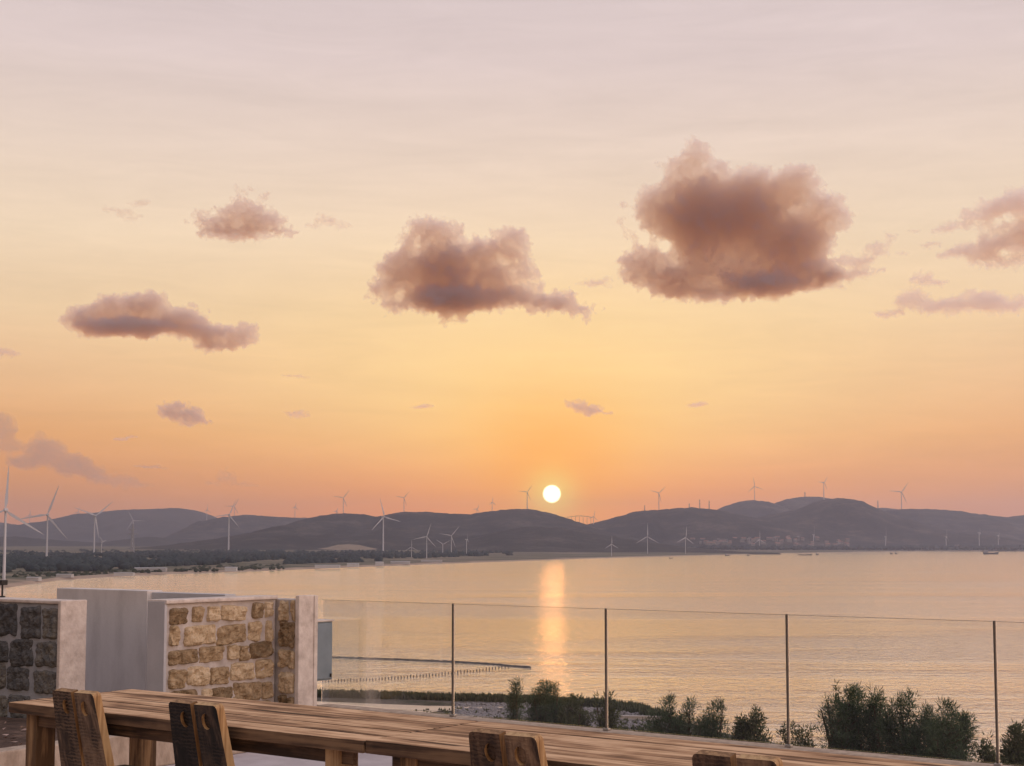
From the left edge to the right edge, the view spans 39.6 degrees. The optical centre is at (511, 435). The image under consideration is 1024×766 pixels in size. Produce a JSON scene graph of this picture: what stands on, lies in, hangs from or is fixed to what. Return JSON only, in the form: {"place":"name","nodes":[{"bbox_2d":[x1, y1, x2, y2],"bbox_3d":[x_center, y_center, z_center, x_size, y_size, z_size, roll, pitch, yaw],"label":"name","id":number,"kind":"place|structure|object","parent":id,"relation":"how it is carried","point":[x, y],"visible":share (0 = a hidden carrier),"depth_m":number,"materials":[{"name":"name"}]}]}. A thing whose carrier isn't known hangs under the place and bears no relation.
{"place":"outdoors","nodes":[
{"label":"outdoors","id":0,"kind":"place"},
{"bbox_2d":[0,597,86,717],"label":"stone wall","id":1,"kind":"structure","parent":0,"point":[42,648],"depth_m":11.10,"materials":[{"name":"stone"}]},
{"bbox_2d":[0,580,7,596],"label":"spotlight","id":2,"kind":"object","parent":1,"relation":"on","point":[3,582],"visible":1,"depth_m":11.68,"materials":[{"name":"black metal"}]},
{"bbox_2d":[0,536,179,546],"bbox_3d":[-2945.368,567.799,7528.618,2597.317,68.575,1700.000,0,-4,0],"label":"hill","id":3,"kind":"structure","parent":0,"point":[138,542],"depth_m":7278.17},
{"bbox_2d":[0,508,216,542],"bbox_3d":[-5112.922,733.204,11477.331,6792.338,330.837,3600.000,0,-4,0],"label":"hill","id":4,"kind":"structure","parent":0,"point":[113,525],"depth_m":11034.83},
{"bbox_2d":[164,515,306,542],"bbox_3d":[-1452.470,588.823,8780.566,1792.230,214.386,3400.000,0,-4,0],"label":"hill","id":5,"kind":"structure","parent":0,"point":[215,528],"depth_m":8292.16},
{"bbox_2d":[320,544,374,549],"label":"field","id":6,"kind":"structure","parent":0,"point":[348,547],"depth_m":4247.60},
{"bbox_2d":[126,509,644,549],"bbox_3d":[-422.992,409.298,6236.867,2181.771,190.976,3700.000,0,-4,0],"label":"hill","id":7,"kind":"structure","parent":0,"point":[319,532],"depth_m":5610.07,"materials":[{"name":"grey"}]},
{"bbox_2d":[334,491,348,512],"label":"wind turbine","id":8,"kind":"object","parent":7,"relation":"on","point":[343,501],"visible":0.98,"depth_m":6691.75,"materials":[{"name":"grey metal"}]},
{"bbox_2d":[317,701,502,710],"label":"sand flat path","id":9,"kind":"structure","parent":0,"point":[406,707],"depth_m":274.29,"materials":[{"name":"beige sand"}]},
{"bbox_2d":[0,546,983,588],"bbox_3d":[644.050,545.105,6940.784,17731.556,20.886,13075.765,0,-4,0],"label":"coastal plain","id":10,"kind":"structure","parent":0,"point":[367,562],"depth_m":2664.62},
{"bbox_2d":[0,466,43,579],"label":"wind turbine","id":11,"kind":"object","parent":10,"relation":"on","point":[5,509],"visible":0.98,"depth_m":1065.50,"materials":[{"name":"grey metal"}]},
{"bbox_2d":[26,577,41,580],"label":"shed","id":12,"kind":"structure","parent":10,"relation":"on","point":[34,578],"depth_m":1157.15,"materials":[{"name":"grey"}]},
{"bbox_2d":[21,486,65,556],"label":"wind turbine","id":13,"kind":"object","parent":10,"relation":"on","point":[50,519],"visible":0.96,"depth_m":2297.33,"materials":[{"name":"grey metal"}]},
{"bbox_2d":[55,574,73,577],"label":"shed","id":14,"kind":"structure","parent":10,"relation":"on","point":[66,575],"depth_m":1271.15,"materials":[{"name":"grey"}]},
{"bbox_2d":[74,502,111,552],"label":"wind turbine","id":15,"kind":"object","parent":10,"relation":"on","point":[95,519],"visible":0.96,"depth_m":3117.68,"materials":[{"name":"grey metal"}]},
{"bbox_2d":[114,572,134,575],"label":"shed","id":16,"kind":"structure","parent":10,"relation":"on","point":[124,573],"depth_m":1347.12,"materials":[{"name":"grey"}]},
{"bbox_2d":[129,524,136,551],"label":"power pylon","id":17,"kind":"object","parent":10,"relation":"on","point":[131,533],"visible":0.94,"depth_m":3589.21,"materials":[{"name":"silver metal"}]},
{"bbox_2d":[128,511,138,546],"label":"wind turbine","id":18,"kind":"object","parent":10,"relation":"on","point":[130,524],"visible":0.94,"depth_m":6580.55,"materials":[{"name":"grey metal"}]},
{"bbox_2d":[0,563,286,577],"bbox_3d":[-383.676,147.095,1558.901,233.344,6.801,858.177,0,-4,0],"label":"shore scrub","id":19,"kind":"object","parent":10,"relation":"on","point":[98,571],"visible":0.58,"depth_m":1481.94,"materials":[{"name":"green plant"}]},
{"bbox_2d":[135,567,166,571],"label":"shed","id":20,"kind":"structure","parent":10,"relation":"on","point":[163,569],"depth_m":1504.41,"materials":[{"name":"grey"}]},
{"bbox_2d":[215,500,237,549],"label":"wind turbine","id":21,"kind":"object","parent":10,"relation":"on","point":[229,516],"visible":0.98,"depth_m":3890.25,"materials":[{"name":"grey metal"}]},
{"bbox_2d":[224,567,237,570],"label":"shed","id":22,"kind":"structure","parent":10,"relation":"on","point":[231,568],"depth_m":1556.21,"materials":[{"name":"grey"}]},
{"bbox_2d":[0,548,513,572],"bbox_3d":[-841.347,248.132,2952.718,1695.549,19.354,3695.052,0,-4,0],"label":"forest","id":23,"kind":"object","parent":10,"relation":"on","point":[57,560],"visible":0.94,"depth_m":2181.54,"materials":[{"name":"green plant"}]},
{"bbox_2d":[315,565,339,567],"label":"shed","id":24,"kind":"structure","parent":10,"relation":"on","point":[327,566],"depth_m":1735.69,"materials":[{"name":"grey"}]},
{"bbox_2d":[347,563,358,566],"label":"shed","id":25,"kind":"structure","parent":10,"relation":"on","point":[352,564],"depth_m":1849.56,"materials":[{"name":"grey"}]},
{"bbox_2d":[375,562,383,565],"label":"shed","id":26,"kind":"structure","parent":10,"relation":"on","point":[379,563],"depth_m":1920.41,"materials":[{"name":"grey"}]},
{"bbox_2d":[372,500,399,550],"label":"wind turbine","id":27,"kind":"object","parent":10,"relation":"on","point":[382,517],"visible":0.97,"depth_m":3589.20,"materials":[{"name":"grey metal"}]},
{"bbox_2d":[390,561,409,563],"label":"shed","id":28,"kind":"structure","parent":10,"relation":"on","point":[400,562],"depth_m":2051.30,"materials":[{"name":"grey"}]},
{"bbox_2d":[416,525,435,557],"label":"wind turbine","id":29,"kind":"object","parent":10,"relation":"on","point":[426,541],"visible":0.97,"depth_m":2566.35,"materials":[{"name":"grey metal"}]},
{"bbox_2d":[421,560,441,562],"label":"shed","id":30,"kind":"structure","parent":10,"relation":"on","point":[438,561],"depth_m":2201.34,"materials":[{"name":"grey"}]},
{"bbox_2d":[439,528,457,551],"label":"wind turbine","id":31,"kind":"object","parent":10,"relation":"on","point":[451,539],"visible":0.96,"depth_m":2908.83,"materials":[{"name":"grey metal"}]},
{"bbox_2d":[637,523,657,553],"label":"wind turbine","id":32,"kind":"object","parent":10,"relation":"on","point":[647,538],"visible":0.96,"depth_m":3638.03,"materials":[{"name":"grey metal"}]},
{"bbox_2d":[678,527,690,553],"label":"wind turbine","id":33,"kind":"object","parent":10,"relation":"on","point":[685,540],"visible":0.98,"depth_m":3639.13,"materials":[{"name":"grey metal"}]},
{"bbox_2d":[673,544,1023,550],"bbox_3d":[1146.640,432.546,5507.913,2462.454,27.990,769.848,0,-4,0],"label":"forest","id":34,"kind":"object","parent":10,"relation":"on","point":[982,547],"visible":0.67,"depth_m":5191.38,"materials":[{"name":"plant"}]},
{"bbox_2d":[0,551,1023,762],"bbox_3d":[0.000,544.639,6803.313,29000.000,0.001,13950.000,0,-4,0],"label":"sea","id":35,"kind":"structure","parent":0,"point":[731,654],"depth_m":565.62,"materials":[{"name":"beige liquid"}]},
{"bbox_2d":[332,656,530,667],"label":"breakwater","id":36,"kind":"object","parent":35,"relation":"in","point":[498,664],"visible":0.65,"depth_m":394.62,"materials":[{"name":"grey stone"}]},
{"bbox_2d":[983,550,998,553],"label":"boat","id":37,"kind":"object","parent":35,"relation":"on","point":[985,552],"visible":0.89,"depth_m":3937.39,"materials":[{"name":"grey"}]},
{"bbox_2d":[0,0,1023,524],"label":"sky","id":38,"kind":"structure","parent":0,"point":[272,257],"materials":[{"name":"orange"}]},
{"bbox_2d":[317,697,782,744],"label":"terrain","id":39,"kind":"structure","parent":0,"point":[403,702],"depth_m":283.44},
{"bbox_2d":[317,688,667,722],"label":"reeds","id":40,"kind":"object","parent":39,"relation":"on","point":[633,707],"visible":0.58,"depth_m":287.94,"materials":[{"name":"green plant"}]},
{"bbox_2d":[502,675,525,720],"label":"tree","id":41,"kind":"object","parent":39,"relation":"on","point":[515,708],"visible":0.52,"depth_m":35.60,"materials":[{"name":"green plant"}]},
{"bbox_2d":[415,705,660,731],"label":"undergrowth","id":42,"kind":"object","parent":39,"relation":"on","point":[593,711],"visible":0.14,"depth_m":251.26,"materials":[{"name":"green plant"}]},
{"bbox_2d":[523,677,557,722],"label":"tree","id":43,"kind":"object","parent":39,"relation":"on","point":[536,715],"visible":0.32,"depth_m":33.61,"materials":[{"name":"green plant"}]},
{"bbox_2d":[537,680,568,724],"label":"tree","id":44,"kind":"object","parent":39,"relation":"on","point":[553,707],"visible":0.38,"depth_m":33.13,"materials":[{"name":"green plant"}]},
{"bbox_2d":[454,702,662,728],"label":"gravel","id":45,"kind":"structure","parent":39,"relation":"on","point":[494,709],"depth_m":264.80,"materials":[{"name":"grey gravel"}]},
{"bbox_2d":[620,715,660,720],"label":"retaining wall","id":46,"kind":"structure","parent":45,"relation":"on","point":[632,717],"depth_m":252.86,"materials":[{"name":"beige stone"}]},
{"bbox_2d":[556,693,591,726],"bbox_3d":[1.528,8.786,32.540,1.054,5.800,1.085,3,-5,-32],"label":"bush","id":47,"kind":"object","parent":39,"relation":"on","point":[578,717],"visible":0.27,"depth_m":32.66,"materials":[{"name":"green plant"}]},
{"bbox_2d":[587,690,622,729],"bbox_3d":[2.035,8.708,32.399,1.000,5.914,1.042,0,-4,0],"label":"bush","id":48,"kind":"object","parent":39,"relation":"on","point":[600,718],"visible":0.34,"depth_m":32.34,"materials":[{"name":"green plant"}]},
{"bbox_2d":[638,690,689,735],"bbox_3d":[3.368,8.078,30.517,1.273,5.233,1.333,1,-4,-10],"label":"tree","id":49,"kind":"object","parent":39,"relation":"on","point":[657,726],"visible":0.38,"depth_m":30.59,"materials":[{"name":"green plant"}]},
{"bbox_2d":[665,695,706,736],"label":"pine tree","id":50,"kind":"object","parent":39,"relation":"on","point":[688,727],"visible":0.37,"depth_m":30.65,"materials":[{"name":"green plant"}]},
{"bbox_2d":[690,695,731,739],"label":"pine tree","id":51,"kind":"object","parent":39,"relation":"on","point":[712,724],"visible":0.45,"depth_m":30.14,"materials":[{"name":"green plant"}]},
{"bbox_2d":[727,704,773,743],"bbox_3d":[4.991,7.955,29.470,1.286,4.747,1.289,3,-5,-35],"label":"bush","id":52,"kind":"object","parent":39,"relation":"on","point":[744,729],"visible":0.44,"depth_m":29.70,"materials":[{"name":"green plant"}]},
{"bbox_2d":[775,719,801,744],"bbox_3d":[5.710,8.124,29.499,0.928,4.448,0.955,0,-4,0],"label":"bush","id":53,"kind":"object","parent":39,"relation":"on","point":[783,733],"visible":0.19,"depth_m":29.65,"materials":[{"name":"green plant"}]},
{"bbox_2d":[790,723,817,747],"bbox_3d":[6.045,8.027,29.012,0.758,4.327,0.815,0,-4,0],"label":"bush","id":54,"kind":"object","parent":39,"relation":"on","point":[800,741],"visible":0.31,"depth_m":29.16,"materials":[{"name":"green plant"}]},
{"bbox_2d":[815,678,868,751],"bbox_3d":[6.390,7.211,27.431,1.268,4.993,1.434,-2,-5,21],"label":"pine tree","id":55,"kind":"object","parent":39,"relation":"on","point":[837,738],"visible":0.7,"depth_m":27.45,"materials":[{"name":"green plant"}]},
{"bbox_2d":[827,680,867,750],"bbox_3d":[6.668,7.237,27.583,1.070,4.937,1.156,2,-5,-21],"label":"pine tree","id":56,"kind":"object","parent":39,"relation":"on","point":[864,694],"visible":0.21,"depth_m":27.77,"materials":[{"name":"green plant"}]},
{"bbox_2d":[847,698,886,752],"bbox_3d":[6.878,7.313,27.204,1.079,4.489,1.010,4,-6,-44],"label":"pine tree","id":57,"kind":"object","parent":39,"relation":"on","point":[861,743],"visible":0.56,"depth_m":27.29,"materials":[{"name":"green plant"}]},
{"bbox_2d":[854,684,890,753],"bbox_3d":[7.035,7.113,27.149,0.839,4.807,0.873,2,-5,-30],"label":"pine tree","id":58,"kind":"object","parent":39,"relation":"on","point":[876,701],"visible":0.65,"depth_m":27.23,"materials":[{"name":"green plant"}]},
{"bbox_2d":[872,686,935,756],"bbox_3d":[7.353,6.970,26.572,1.284,4.671,1.531,0,-4,0],"label":"pine tree","id":59,"kind":"object","parent":39,"relation":"on","point":[890,729],"visible":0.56,"depth_m":26.58,"materials":[{"name":"green plant"}]},
{"bbox_2d":[889,700,948,757],"bbox_3d":[7.644,6.990,26.166,1.635,4.270,1.330,0,-4,0],"label":"pine tree","id":60,"kind":"object","parent":39,"relation":"on","point":[916,730],"visible":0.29,"depth_m":26.20,"materials":[{"name":"green plant"}]},
{"bbox_2d":[915,697,994,762],"bbox_3d":[8.006,6.816,25.562,1.545,4.281,1.708,0,-4,0],"label":"pine tree","id":61,"kind":"object","parent":39,"relation":"on","point":[960,733],"visible":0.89,"depth_m":25.48,"materials":[{"name":"green plant"}]},
{"bbox_2d":[971,730,999,763],"bbox_3d":[8.544,7.136,25.501,0.747,3.698,0.753,0,-4,0],"label":"bush","id":62,"kind":"object","parent":39,"relation":"on","point":[987,755],"visible":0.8,"depth_m":25.55,"materials":[{"name":"green plant"}]},
{"bbox_2d":[995,718,1023,765],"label":"bush","id":63,"kind":"object","parent":39,"relation":"on","point":[1012,751],"visible":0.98,"depth_m":24.57,"materials":[{"name":"green plant"}]},
{"bbox_2d":[429,526,779,553],"bbox_3d":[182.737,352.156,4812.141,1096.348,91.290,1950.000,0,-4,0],"label":"hill","id":64,"kind":"structure","parent":0,"point":[537,539],"depth_m":4356.56,"materials":[{"name":"grey"}]},
{"bbox_2d":[717,500,791,517],"bbox_3d":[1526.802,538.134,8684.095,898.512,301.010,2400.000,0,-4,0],"label":"hill","id":65,"kind":"structure","parent":0,"point":[753,508],"depth_m":8514.26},
{"bbox_2d":[587,507,934,550],"bbox_3d":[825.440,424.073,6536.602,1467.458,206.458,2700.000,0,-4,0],"label":"hill","id":66,"kind":"structure","parent":0,"point":[667,526],"depth_m":6054.96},
{"bbox_2d":[774,497,829,510],"bbox_3d":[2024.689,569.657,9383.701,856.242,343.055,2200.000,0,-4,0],"label":"hill","id":67,"kind":"structure","parent":0,"point":[796,503],"depth_m":9335.16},
{"bbox_2d":[877,508,897,510],"bbox_3d":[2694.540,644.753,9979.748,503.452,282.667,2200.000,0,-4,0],"label":"hill","id":68,"kind":"structure","parent":0,"point":[883,509],"depth_m":9971.05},
{"bbox_2d":[758,498,1023,550],"bbox_3d":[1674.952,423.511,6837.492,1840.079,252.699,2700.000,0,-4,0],"label":"hill","id":69,"kind":"structure","parent":0,"point":[832,521],"depth_m":6344.98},
{"bbox_2d":[885,509,1023,540],"bbox_3d":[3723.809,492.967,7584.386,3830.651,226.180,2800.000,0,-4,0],"label":"hill","id":70,"kind":"structure","parent":0,"point":[974,523],"depth_m":7244.18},
{"bbox_2d":[894,483,907,508],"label":"wind turbine","id":71,"kind":"object","parent":70,"relation":"on","point":[901,496],"visible":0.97,"depth_m":7991.69,"materials":[{"name":"grey metal"}]},
{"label":"foundation floor","id":72,"kind":"structure","parent":0,"visible":0},
{"bbox_2d":[164,752,391,765],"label":"terrace floor","id":73,"kind":"structure","parent":72,"relation":"on","point":[257,759],"depth_m":10.13,"materials":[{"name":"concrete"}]},
{"bbox_2d":[52,688,132,765],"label":"wooden chair","id":74,"kind":"object","parent":73,"relation":"on","point":[82,732],"visible":1,"depth_m":6.68,"materials":[{"name":"brown wood"}]},
{"bbox_2d":[0,716,244,765],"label":"planter","id":75,"kind":"object","parent":73,"relation":"on","point":[12,753],"visible":0.11,"depth_m":9.64,"materials":[{"name":"concrete"}]},
{"bbox_2d":[2,718,57,744],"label":"leaf litter","id":76,"kind":"object","parent":75,"relation":"on","point":[15,734],"visible":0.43,"depth_m":9.91,"materials":[{"name":"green plant"}]},
{"bbox_2d":[57,588,235,691],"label":"rendered wall","id":77,"kind":"structure","parent":73,"relation":"on","point":[116,638],"depth_m":12.50,"materials":[{"name":"white paint"}]},
{"bbox_2d":[169,699,234,765],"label":"wooden chair","id":78,"kind":"object","parent":73,"relation":"on","point":[200,734],"visible":1,"depth_m":6.19,"materials":[{"name":"brown wood"}]},
{"bbox_2d":[146,595,317,705],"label":"stone wall","id":79,"kind":"structure","parent":73,"relation":"on","point":[257,647],"depth_m":11.58,"materials":[{"name":"stone"}]},
{"bbox_2d":[317,619,333,680],"bbox_3d":[-1.741,1.839,12.206,0.332,0.513,0.290,-3,-5,36],"label":"utility box","id":80,"kind":"object","parent":79,"relation":"attached to","point":[324,658],"visible":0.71,"depth_m":12.14,"materials":[{"name":"grey paint"}]},
{"bbox_2d":[317,623,331,679],"bbox_3d":[-1.620,1.839,12.117,0.008,0.470,0.240,-3,-5,36],"label":"door","id":81,"kind":"structure","parent":80,"relation":"in","point":[324,646],"depth_m":12.14,"materials":[{"name":"grey paint"}]},
{"bbox_2d":[9,689,477,765],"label":"wooden table","id":82,"kind":"object","parent":73,"relation":"on","point":[328,736],"visible":0.68,"depth_m":6.55,"materials":[{"name":"brown wood"}]},
{"bbox_2d":[469,728,547,765],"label":"wooden chair","id":83,"kind":"object","parent":73,"relation":"on","point":[490,747],"visible":1,"depth_m":5.22,"materials":[{"name":"brown wood"}]},
{"bbox_2d":[366,721,959,765],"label":"wooden table","id":84,"kind":"object","parent":73,"relation":"on","point":[447,746],"visible":0.77,"depth_m":5.56,"materials":[{"name":"brown wood"}]},
{"bbox_2d":[317,600,1023,765],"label":"glass railing","id":85,"kind":"object","parent":73,"relation":"on","point":[606,729],"visible":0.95,"depth_m":10.12,"materials":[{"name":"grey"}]},
{"bbox_2d":[692,749,782,765],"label":"wooden chair","id":86,"kind":"object","parent":73,"relation":"on","point":[702,757],"visible":1,"depth_m":4.68,"materials":[{"name":"brown wood"}]}
]}

